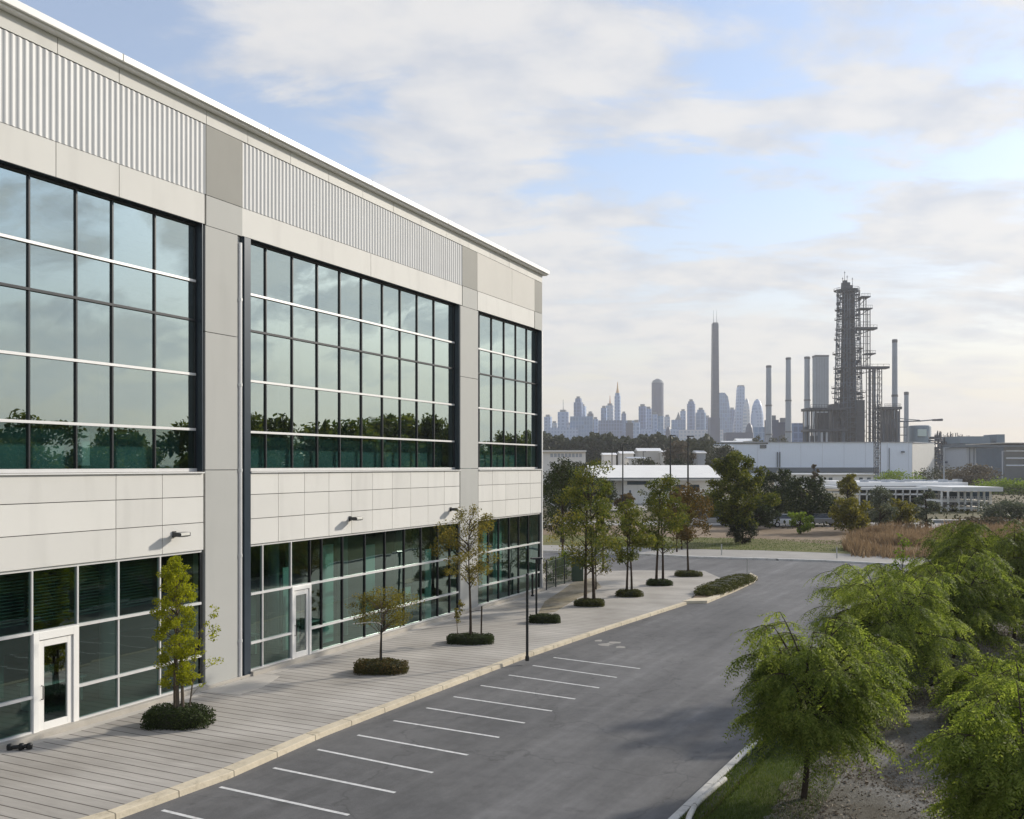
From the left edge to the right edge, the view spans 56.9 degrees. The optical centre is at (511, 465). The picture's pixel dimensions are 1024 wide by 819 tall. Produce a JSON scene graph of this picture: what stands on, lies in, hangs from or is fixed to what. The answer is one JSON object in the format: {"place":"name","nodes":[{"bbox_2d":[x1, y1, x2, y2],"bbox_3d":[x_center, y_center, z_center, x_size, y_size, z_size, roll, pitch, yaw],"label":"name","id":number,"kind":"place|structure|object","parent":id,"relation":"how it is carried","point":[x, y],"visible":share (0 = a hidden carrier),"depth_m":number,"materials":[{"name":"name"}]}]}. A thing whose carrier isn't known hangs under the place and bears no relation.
{"place":"outdoors","nodes":[
{"label":"outdoors","id":0,"kind":"place"},
{"bbox_2d":[0,562,719,818],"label":"pavement","id":1,"kind":"structure","parent":0,"point":[101,768],"depth_m":27.08,"materials":[{"name":"concrete"}]},
{"bbox_2d":[149,555,199,708],"bbox_3d":[-9.084,4.735,25.409,1.263,4.653,1.392,0,0,-23],"label":"street tree","id":2,"kind":"object","parent":1,"relation":"on","point":[178,592],"visible":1,"depth_m":25.32,"materials":[{"name":"green plant"}]},
{"bbox_2d":[140,702,216,730],"bbox_3d":[-8.998,6.743,25.468,1.901,0.602,1.226,0,0,0],"label":"clipped hedge","id":3,"kind":"object","parent":1,"relation":"on","point":[160,716],"visible":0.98,"depth_m":25.09,"materials":[{"name":"green plant"}]},
{"bbox_2d":[177,604,223,708],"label":"sapling","id":4,"kind":"object","parent":1,"relation":"on","point":[212,635],"visible":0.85,"depth_m":25.50,"materials":[{"name":"green plant"}]},
{"bbox_2d":[201,674,279,694],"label":"apron slab","id":5,"kind":"structure","parent":1,"relation":"on","point":[245,685],"depth_m":30.01,"materials":[{"name":"concrete"}]},
{"bbox_2d":[0,590,551,754],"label":"paving edge","id":6,"kind":"object","parent":1,"relation":"on","point":[199,693],"visible":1,"depth_m":33.02,"materials":[{"name":"concrete"}]},
{"bbox_2d":[353,657,409,675],"bbox_3d":[-4.446,6.787,31.996,1.916,0.517,1.224,0,0,0],"label":"clipped hedge","id":7,"kind":"object","parent":1,"relation":"on","point":[384,666],"visible":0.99,"depth_m":31.62,"materials":[{"name":"green plant"}]},
{"bbox_2d":[344,586,424,661],"bbox_3d":[-4.391,5.550,31.943,2.388,3.023,2.326,0,0,26],"label":"street tree","id":8,"kind":"object","parent":1,"relation":"on","point":[391,604],"visible":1,"depth_m":31.97,"materials":[{"name":"green plant"}]},
{"bbox_2d":[427,504,500,635],"bbox_3d":[-1.870,4.282,37.313,2.722,5.559,2.538,0,0,-45],"label":"street tree","id":9,"kind":"object","parent":1,"relation":"on","point":[455,558],"visible":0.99,"depth_m":37.24,"materials":[{"name":"green plant"}]},
{"bbox_2d":[446,632,494,644],"bbox_3d":[-1.639,6.831,37.278,1.918,0.431,1.167,0,0,0],"label":"clipped hedge","id":10,"kind":"object","parent":1,"relation":"on","point":[465,638],"visible":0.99,"depth_m":36.96,"materials":[{"name":"green plant"}]},
{"bbox_2d":[525,573,528,660],"bbox_3d":[0.545,5.434,33.852,0.150,3.131,0.150,0,0,0],"label":"lamp post","id":11,"kind":"object","parent":1,"relation":"on","point":[527,624],"visible":1,"depth_m":33.81,"materials":[{"name":"black metal"}]},
{"bbox_2d":[529,613,560,623],"bbox_3d":[1.457,6.822,42.147,1.456,0.445,0.895,0,0,0],"label":"clipped hedge","id":12,"kind":"object","parent":1,"relation":"on","point":[545,618],"visible":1,"depth_m":41.86,"materials":[{"name":"green plant"}]},
{"bbox_2d":[546,555,571,589],"bbox_3d":[2.812,6.175,55.153,0.078,1.750,4.829,0,0,22],"label":"fence","id":13,"kind":"object","parent":1,"relation":"on","point":[564,570],"visible":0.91,"depth_m":54.70,"materials":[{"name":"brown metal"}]},
{"bbox_2d":[538,578,600,613],"bbox_3d":[3.463,7.019,51.628,2.002,0.062,15.099,0,0,14],"label":"soil patch","id":14,"kind":"object","parent":1,"relation":"on","point":[571,592],"visible":0.81,"depth_m":50.36,"materials":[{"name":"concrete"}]},
{"bbox_2d":[543,457,596,565],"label":"street tree","id":15,"kind":"object","parent":1,"relation":"on","point":[558,469],"visible":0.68,"depth_m":61.30,"materials":[{"name":"green plant"}]},
{"bbox_2d":[544,509,598,554],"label":"sapling","id":16,"kind":"object","parent":1,"relation":"on","point":[566,533],"visible":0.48,"depth_m":58.74,"materials":[{"name":"green plant"}]},
{"bbox_2d":[573,598,604,606],"bbox_3d":[3.871,6.825,47.141,1.617,0.441,1.011,0,0,0],"label":"clipped hedge","id":17,"kind":"object","parent":1,"relation":"on","point":[589,602],"visible":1,"depth_m":46.81,"materials":[{"name":"green plant"}]},
{"bbox_2d":[553,458,627,599],"bbox_3d":[3.925,3.338,47.401,3.896,7.449,3.710,0,0,0],"label":"street tree","id":18,"kind":"object","parent":1,"relation":"on","point":[602,506],"visible":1,"depth_m":46.98,"materials":[{"name":"green plant"}]},
{"bbox_2d":[603,498,657,590],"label":"street tree","id":19,"kind":"object","parent":1,"relation":"on","point":[628,520],"visible":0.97,"depth_m":50.42,"materials":[{"name":"green plant"}]},
{"bbox_2d":[636,473,690,579],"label":"street tree","id":20,"kind":"object","parent":1,"relation":"on","point":[672,524],"visible":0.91,"depth_m":54.83,"materials":[{"name":"green plant"}]},
{"bbox_2d":[663,482,714,571],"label":"street tree","id":21,"kind":"object","parent":1,"relation":"on","point":[686,533],"visible":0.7,"depth_m":59.09,"materials":[{"name":"green plant"}]},
{"bbox_2d":[121,553,916,818],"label":"road","id":22,"kind":"structure","parent":0,"point":[646,740],"depth_m":24.84,"materials":[{"name":"asphalt"}]},
{"bbox_2d":[219,786,349,815],"bbox_3d":[-4.901,7.126,20.091,3.564,0.001,0.096,0,0,28],"label":"parking line","id":23,"kind":"object","parent":22,"relation":"on","point":[305,805],"visible":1,"depth_m":20.02,"materials":[{"name":"white paint"}]},
{"bbox_2d":[78,602,686,818],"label":"kerb","id":24,"kind":"structure","parent":22,"relation":"on","point":[201,782],"depth_m":24.33,"materials":[{"name":"concrete"}]},
{"bbox_2d":[693,594,713,597],"bbox_3d":[12.424,7.146,54.858,1.379,0.308,11.689,0,0,25],"label":"island bed","id":25,"kind":"object","parent":22,"relation":"on","point":[703,596],"visible":0.08,"depth_m":50.38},
{"bbox_2d":[693,573,757,595],"bbox_3d":[12.326,6.796,54.335,1.781,0.501,8.715,0,0,29],"label":"clipped hedge","id":26,"kind":"object","parent":25,"relation":"on","point":[722,585],"visible":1,"depth_m":53.14,"materials":[{"name":"green plant"}]},
{"bbox_2d":[684,573,756,603],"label":"kerb","id":27,"kind":"structure","parent":22,"relation":"on","point":[702,600],"depth_m":49.55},
{"bbox_2d":[543,550,915,567],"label":"kerb","id":28,"kind":"structure","parent":22,"relation":"on","point":[744,558],"depth_m":71.55,"materials":[{"name":"concrete"}]},
{"bbox_2d":[668,633,880,818],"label":"kerb","id":29,"kind":"structure","parent":22,"relation":"on","point":[687,804],"depth_m":20.92,"materials":[{"name":"concrete"}]},
{"bbox_2d":[18,0,1023,449],"label":"sky","id":30,"kind":"structure","parent":0,"point":[668,164],"materials":[{"name":"blue"}]},
{"bbox_2d":[543,497,739,510],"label":"yard","id":31,"kind":"structure","parent":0,"point":[640,505],"depth_m":163.94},
{"bbox_2d":[583,465,722,503],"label":"flat roofed building","id":32,"kind":"structure","parent":31,"relation":"on","point":[636,477],"depth_m":176.09,"materials":[{"name":"stone"}]},
{"bbox_2d":[708,310,719,441],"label":"shaft tower","id":33,"kind":"structure","parent":0,"point":[714,426],"depth_m":1494.79,"materials":[{"name":"concrete"}]},
{"bbox_2d":[543,525,922,550],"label":"earth bank","id":34,"kind":"structure","parent":0,"point":[826,534],"depth_m":97.45,"materials":[{"name":"soil"}]},
{"bbox_2d":[745,500,780,528],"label":"broadleaf tree","id":35,"kind":"object","parent":34,"relation":"on","point":[765,515],"visible":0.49,"depth_m":102.91,"materials":[{"name":"green plant"}]},
{"bbox_2d":[787,511,814,533],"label":"tree","id":36,"kind":"object","parent":34,"relation":"on","point":[801,527],"visible":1,"depth_m":96.78,"materials":[{"name":"green plant"}]},
{"bbox_2d":[827,497,872,531],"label":"broadleaf tree","id":37,"kind":"object","parent":34,"relation":"on","point":[849,511],"visible":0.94,"depth_m":97.30,"materials":[{"name":"green plant"}]},
{"bbox_2d":[864,485,899,526],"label":"broadleaf tree","id":38,"kind":"object","parent":34,"relation":"on","point":[877,500],"visible":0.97,"depth_m":103.64,"materials":[{"name":"green plant"}]},
{"bbox_2d":[913,488,941,529],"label":"broadleaf tree","id":39,"kind":"object","parent":34,"relation":"on","point":[923,513],"visible":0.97,"depth_m":99.84,"materials":[{"name":"green plant"}]},
{"bbox_2d":[840,517,1023,558],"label":"dry grass","id":40,"kind":"structure","parent":34,"relation":"on","point":[864,541],"depth_m":83.73,"materials":[{"name":"plant"}]},
{"bbox_2d":[543,535,922,556],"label":"grass strip","id":41,"kind":"object","parent":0,"point":[717,542],"depth_m":83.50,"materials":[{"name":"plant"}]},
{"bbox_2d":[560,534,847,551],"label":"verge tufts","id":42,"kind":"object","parent":41,"relation":"on","point":[806,540],"visible":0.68,"depth_m":84.03,"materials":[{"name":"plant"}]},
{"bbox_2d":[701,450,781,533],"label":"broadleaf tree","id":43,"kind":"object","parent":41,"relation":"on","point":[732,509],"visible":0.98,"depth_m":84.87,"materials":[{"name":"green plant"}]},
{"bbox_2d":[726,520,757,543],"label":"bush","id":44,"kind":"object","parent":41,"relation":"on","point":[752,531],"visible":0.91,"depth_m":83.73,"materials":[{"name":"green plant"}]},
{"bbox_2d":[543,545,930,563],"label":"sidewalk","id":45,"kind":"structure","parent":0,"point":[769,554],"depth_m":74.25,"materials":[{"name":"concrete"}]},
{"bbox_2d":[543,474,1023,818],"bbox_3d":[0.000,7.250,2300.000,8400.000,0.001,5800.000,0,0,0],"label":"terrain","id":46,"kind":"structure","parent":0,"point":[953,513],"depth_m":145.62,"materials":[{"name":"soil"}]},
{"bbox_2d":[0,0,549,750],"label":"office building","id":47,"kind":"structure","parent":46,"relation":"on","point":[260,362],"depth_m":30.23,"materials":[{"name":"white concrete"}]},
{"bbox_2d":[32,625,78,732],"bbox_3d":[-12.021,5.650,24.827,0.460,2.700,1.385,0,0,15],"label":"door","id":48,"kind":"structure","parent":47,"relation":"in","point":[55,653],"depth_m":24.81,"materials":[{"name":"white metal"}]},
{"bbox_2d":[0,550,202,742],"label":"window","id":49,"kind":"structure","parent":47,"relation":"in","point":[110,601],"depth_m":26.03,"materials":[{"name":"teal glass"}]},
{"bbox_2d":[0,160,204,474],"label":"window","id":50,"kind":"structure","parent":47,"relation":"in","point":[101,293],"depth_m":26.25,"materials":[{"name":"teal glass"}]},
{"bbox_2d":[291,584,311,658],"bbox_3d":[-7.607,5.650,33.932,0.392,2.700,1.098,0,0,15],"label":"door","id":51,"kind":"structure","parent":47,"relation":"in","point":[301,596],"depth_m":33.97,"materials":[{"name":"white metal"}]},
{"bbox_2d":[251,522,458,670],"bbox_3d":[-5.673,4.780,37.955,0.150,4.280,14.329,0,0,26],"label":"window","id":52,"kind":"structure","parent":47,"relation":"in","point":[337,567],"depth_m":36.30,"materials":[{"name":"teal glass"}]},
{"bbox_2d":[250,238,460,472],"bbox_3d":[-5.743,-3.675,37.972,0.470,7.830,14.359,0,0,26],"label":"window","id":53,"kind":"structure","parent":47,"relation":"in","point":[336,351],"depth_m":36.82,"materials":[{"name":"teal glass"}]},
{"bbox_2d":[471,310,542,469],"bbox_3d":[-0.139,-3.675,49.531,0.470,7.830,7.558,0,0,26],"label":"window","id":54,"kind":"structure","parent":47,"relation":"in","point":[509,352],"depth_m":49.75,"materials":[{"name":"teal glass"}]},
{"bbox_2d":[478,513,539,605],"bbox_3d":[-0.092,4.780,49.469,0.150,4.280,7.428,0,0,26],"label":"window","id":55,"kind":"structure","parent":47,"relation":"in","point":[516,538],"depth_m":49.29,"materials":[{"name":"teal glass"}]},
{"bbox_2d":[543,450,585,481],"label":"white hall","id":56,"kind":"structure","parent":46,"relation":"on","point":[575,456],"depth_m":330.00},
{"bbox_2d":[570,416,592,437],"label":"skyscraper","id":57,"kind":"structure","parent":46,"relation":"on","point":[583,425],"depth_m":1881.89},
{"bbox_2d":[598,420,622,438],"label":"skyscraper","id":58,"kind":"structure","parent":46,"relation":"on","point":[615,427],"depth_m":1880.49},
{"bbox_2d":[543,431,713,464],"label":"wood","id":59,"kind":"object","parent":46,"relation":"on","point":[594,445],"visible":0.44,"depth_m":433.63,"materials":[{"name":"green plant"}]},
{"bbox_2d":[652,379,663,428],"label":"skyscraper","id":60,"kind":"structure","parent":46,"relation":"on","point":[658,396],"depth_m":1989.10,"materials":[{"name":"stone"}]},
{"bbox_2d":[679,430,722,440],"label":"building","id":61,"kind":"structure","parent":46,"relation":"on","point":[696,434],"depth_m":1865.43,"materials":[{"name":"stone"}]},
{"bbox_2d":[719,393,731,432],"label":"skyscraper","id":62,"kind":"structure","parent":46,"relation":"on","point":[725,418],"depth_m":2050.00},
{"bbox_2d":[733,385,744,432],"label":"skyscraper","id":63,"kind":"structure","parent":46,"relation":"on","point":[738,414],"depth_m":2060.00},
{"bbox_2d":[751,399,763,426],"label":"skyscraper","id":64,"kind":"structure","parent":46,"relation":"on","point":[757,418],"depth_m":2029.88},
{"bbox_2d":[765,365,772,441],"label":"chimney","id":65,"kind":"object","parent":46,"relation":"on","point":[768,434],"visible":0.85,"depth_m":897.73,"materials":[{"name":"concrete"}]},
{"bbox_2d":[748,468,807,513],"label":"broadleaf tree","id":66,"kind":"object","parent":46,"relation":"on","point":[785,476],"visible":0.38,"depth_m":116.84,"materials":[{"name":"green plant"}]},
{"bbox_2d":[543,488,1023,528],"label":"undergrowth","id":67,"kind":"object","parent":46,"relation":"on","point":[913,501],"visible":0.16,"depth_m":121.55,"materials":[{"name":"plant"}]},
{"bbox_2d":[785,357,791,441],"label":"chimney","id":68,"kind":"object","parent":46,"relation":"on","point":[788,427],"visible":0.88,"depth_m":877.78,"materials":[{"name":"metal"}]},
{"bbox_2d":[777,475,837,516],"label":"broadleaf tree","id":69,"kind":"object","parent":46,"relation":"on","point":[822,501],"visible":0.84,"depth_m":110.40,"materials":[{"name":"green plant"}]},
{"bbox_2d":[804,356,810,441],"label":"chimney","id":70,"kind":"object","parent":46,"relation":"on","point":[807,399],"visible":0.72,"depth_m":857.85,"materials":[{"name":"metal"}]},
{"bbox_2d":[812,355,828,441],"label":"wide stack","id":71,"kind":"object","parent":46,"relation":"on","point":[820,379],"visible":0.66,"depth_m":850.00,"materials":[{"name":"metal"}]},
{"bbox_2d":[709,442,934,479],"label":"warehouse","id":72,"kind":"structure","parent":46,"relation":"on","point":[835,457],"depth_m":459.00,"materials":[{"name":"metal"}]},
{"bbox_2d":[773,473,874,487],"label":"annex","id":73,"kind":"object","parent":46,"relation":"on","point":[833,476],"visible":0.37,"depth_m":300.00,"materials":[{"name":"concrete"}]},
{"bbox_2d":[836,473,861,498],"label":"broadleaf tree","id":74,"kind":"object","parent":46,"relation":"on","point":[848,484],"visible":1,"depth_m":127.24,"materials":[{"name":"green plant"}]},
{"bbox_2d":[801,271,901,441],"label":"refinery tower","id":75,"kind":"structure","parent":46,"relation":"on","point":[843,419],"depth_m":594.23,"materials":[{"name":"metal"}]},
{"bbox_2d":[874,394,880,479],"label":"lattice mast","id":76,"kind":"object","parent":46,"relation":"on","point":[877,430],"visible":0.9,"depth_m":379.86,"materials":[{"name":"metal"}]},
{"bbox_2d":[891,339,897,418],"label":"chimney","id":77,"kind":"object","parent":46,"relation":"on","point":[894,395],"visible":0.63,"depth_m":638.51,"materials":[{"name":"metal"}]},
{"bbox_2d":[874,498,919,524],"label":"broadleaf tree","id":78,"kind":"object","parent":46,"relation":"on","point":[906,512],"visible":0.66,"depth_m":107.17,"materials":[{"name":"green plant"}]},
{"bbox_2d":[874,468,926,479],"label":"broadleaf tree","id":79,"kind":"object","parent":46,"relation":"on","point":[891,475],"visible":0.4,"depth_m":299.32,"materials":[{"name":"green plant"}]},
{"bbox_2d":[822,479,1002,511],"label":"pavilion","id":80,"kind":"structure","parent":46,"relation":"on","point":[960,494],"depth_m":158.00,"materials":[{"name":"concrete"}]},
{"bbox_2d":[858,490,988,505],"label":"window","id":81,"kind":"structure","parent":80,"relation":"in","point":[951,494],"depth_m":158.02,"materials":[{"name":"glass"}]},
{"bbox_2d":[908,425,930,442],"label":"storage tank","id":82,"kind":"object","parent":46,"relation":"on","point":[917,433],"visible":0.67,"depth_m":591.07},
{"bbox_2d":[914,465,1004,485],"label":"broadleaf tree","id":83,"kind":"object","parent":46,"relation":"on","point":[938,474],"visible":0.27,"depth_m":329.77,"materials":[{"name":"green plant"}]},
{"bbox_2d":[941,463,1002,485],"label":"broadleaf tree","id":84,"kind":"object","parent":46,"relation":"on","point":[965,474],"visible":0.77,"depth_m":298.09,"materials":[{"name":"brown plant"}]},
{"bbox_2d":[939,434,1023,477],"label":"plant building","id":85,"kind":"structure","parent":46,"relation":"on","point":[959,452],"depth_m":498.00,"materials":[{"name":"metal"}]},
{"bbox_2d":[927,431,968,473],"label":"pipe rack","id":86,"kind":"object","parent":85,"relation":"attached to","point":[938,439],"visible":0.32,"depth_m":517.46,"materials":[{"name":"metal"}]},
{"bbox_2d":[971,477,1023,494],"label":"broadleaf tree","id":87,"kind":"object","parent":46,"relation":"on","point":[1007,485],"visible":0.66,"depth_m":237.74,"materials":[{"name":"green plant"}]},
{"bbox_2d":[975,498,1023,520],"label":"broadleaf tree","id":88,"kind":"object","parent":46,"relation":"on","point":[1010,505],"visible":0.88,"depth_m":119.42,"materials":[{"name":"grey plant"}]},
{"bbox_2d":[679,611,1020,818],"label":"verge","id":89,"kind":"structure","parent":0,"point":[764,766],"depth_m":20.52,"materials":[{"name":"green plant"}]},
{"bbox_2d":[685,776,726,818],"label":"kerb","id":90,"kind":"object","parent":89,"relation":"on","point":[701,798],"visible":1,"depth_m":19.76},
{"bbox_2d":[764,622,1023,818],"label":"gravel bed","id":91,"kind":"object","parent":89,"relation":"on","point":[920,725],"visible":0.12,"depth_m":21.00,"materials":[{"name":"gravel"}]},
{"bbox_2d":[720,611,909,799],"bbox_3d":[6.408,5.123,20.007,3.868,3.931,4.217,0,0,0],"label":"shade tree","id":92,"kind":"object","parent":91,"relation":"on","point":[780,694],"visible":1,"depth_m":19.11,"materials":[{"name":"green plant"}]},
{"bbox_2d":[812,635,917,736],"bbox_3d":[9.461,5.957,25.687,2.939,2.624,3.247,0,0,41],"label":"shade tree","id":93,"kind":"object","parent":91,"relation":"on","point":[900,691],"visible":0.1,"depth_m":25.14,"materials":[{"name":"green plant"}]},
{"bbox_2d":[792,563,984,698],"bbox_3d":[11.625,5.018,29.330,5.542,4.131,5.236,0,0,0],"label":"shade tree","id":94,"kind":"object","parent":91,"relation":"on","point":[892,625],"visible":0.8,"depth_m":28.41,"materials":[{"name":"green plant"}]},
{"bbox_2d":[905,655,977,691],"bbox_3d":[13.208,6.499,28.989,2.127,1.342,1.993,0,0,30],"label":"shrub","id":95,"kind":"object","parent":91,"relation":"on","point":[953,665],"visible":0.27,"depth_m":28.98,"materials":[{"name":"green plant"}]},
{"bbox_2d":[869,549,1023,665],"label":"shade tree","id":96,"kind":"object","parent":91,"relation":"on","point":[980,589],"visible":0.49,"depth_m":33.04,"materials":[{"name":"green plant"}]},
{"bbox_2d":[905,680,1023,818],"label":"shade tree","id":97,"kind":"object","parent":91,"relation":"on","point":[992,748],"visible":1,"depth_m":15.64,"materials":[{"name":"green plant"}]},
{"bbox_2d":[925,519,1023,646],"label":"shade tree","id":98,"kind":"object","parent":91,"relation":"on","point":[1014,558],"visible":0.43,"depth_m":37.53,"materials":[{"name":"green plant"}]},
{"bbox_2d":[927,657,1023,725],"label":"shade tree","id":99,"kind":"object","parent":91,"relation":"on","point":[959,683],"visible":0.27,"depth_m":25.74,"materials":[{"name":"green plant"}]},
{"bbox_2d":[949,651,1011,678],"bbox_3d":[14.229,6.393,28.521,2.391,1.485,2.277,0,0,0],"label":"shrub","id":100,"kind":"object","parent":91,"relation":"on","point":[979,662],"visible":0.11,"depth_m":28.60,"materials":[{"name":"green plant"}]},
{"bbox_2d":[954,659,1023,736],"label":"shade tree","id":101,"kind":"object","parent":91,"relation":"on","point":[981,689],"visible":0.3,"depth_m":23.33,"materials":[{"name":"green plant"}]},
{"bbox_2d":[890,533,912,578],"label":"sapling","id":102,"kind":"object","parent":89,"relation":"on","point":[901,555],"visible":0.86,"depth_m":42.21,"materials":[{"name":"green plant"}]},
{"bbox_2d":[857,561,959,611],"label":"shade tree","id":103,"kind":"object","parent":89,"relation":"on","point":[888,565],"visible":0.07,"depth_m":43.90,"materials":[{"name":"green plant"}]},
{"bbox_2d":[912,528,1018,611],"bbox_3d":[23.410,5.348,46.414,6.750,4.521,7.055,0,0,0],"label":"shade tree","id":104,"kind":"object","parent":89,"relation":"on","point":[930,546],"visible":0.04,"depth_m":47.05,"materials":[{"name":"green plant"}]},
{"bbox_2d":[966,443,1023,481],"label":"office block","id":105,"kind":"structure","parent":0,"point":[1013,462],"depth_m":400.00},
{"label":"storage yard","id":106,"kind":"structure","parent":0,"visible":0},
{"bbox_2d":[635,448,660,464],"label":"storage shed","id":107,"kind":"structure","parent":106,"relation":"on","point":[653,453],"depth_m":400.00,"materials":[{"name":"white metal"}]},
{"bbox_2d":[661,439,696,464],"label":"broadleaf tree","id":108,"kind":"object","parent":106,"relation":"on","point":[678,447],"visible":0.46,"depth_m":327.54,"materials":[{"name":"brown plant"}]},
{"bbox_2d":[678,440,718,470],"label":"broadleaf tree","id":109,"kind":"object","parent":106,"relation":"on","point":[706,446],"visible":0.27,"depth_m":337.71,"materials":[{"name":"green plant"}]},
{"bbox_2d":[705,443,741,480],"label":"broadleaf tree","id":110,"kind":"object","parent":106,"relation":"on","point":[723,450],"visible":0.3,"depth_m":298.50,"materials":[{"name":"green plant"}]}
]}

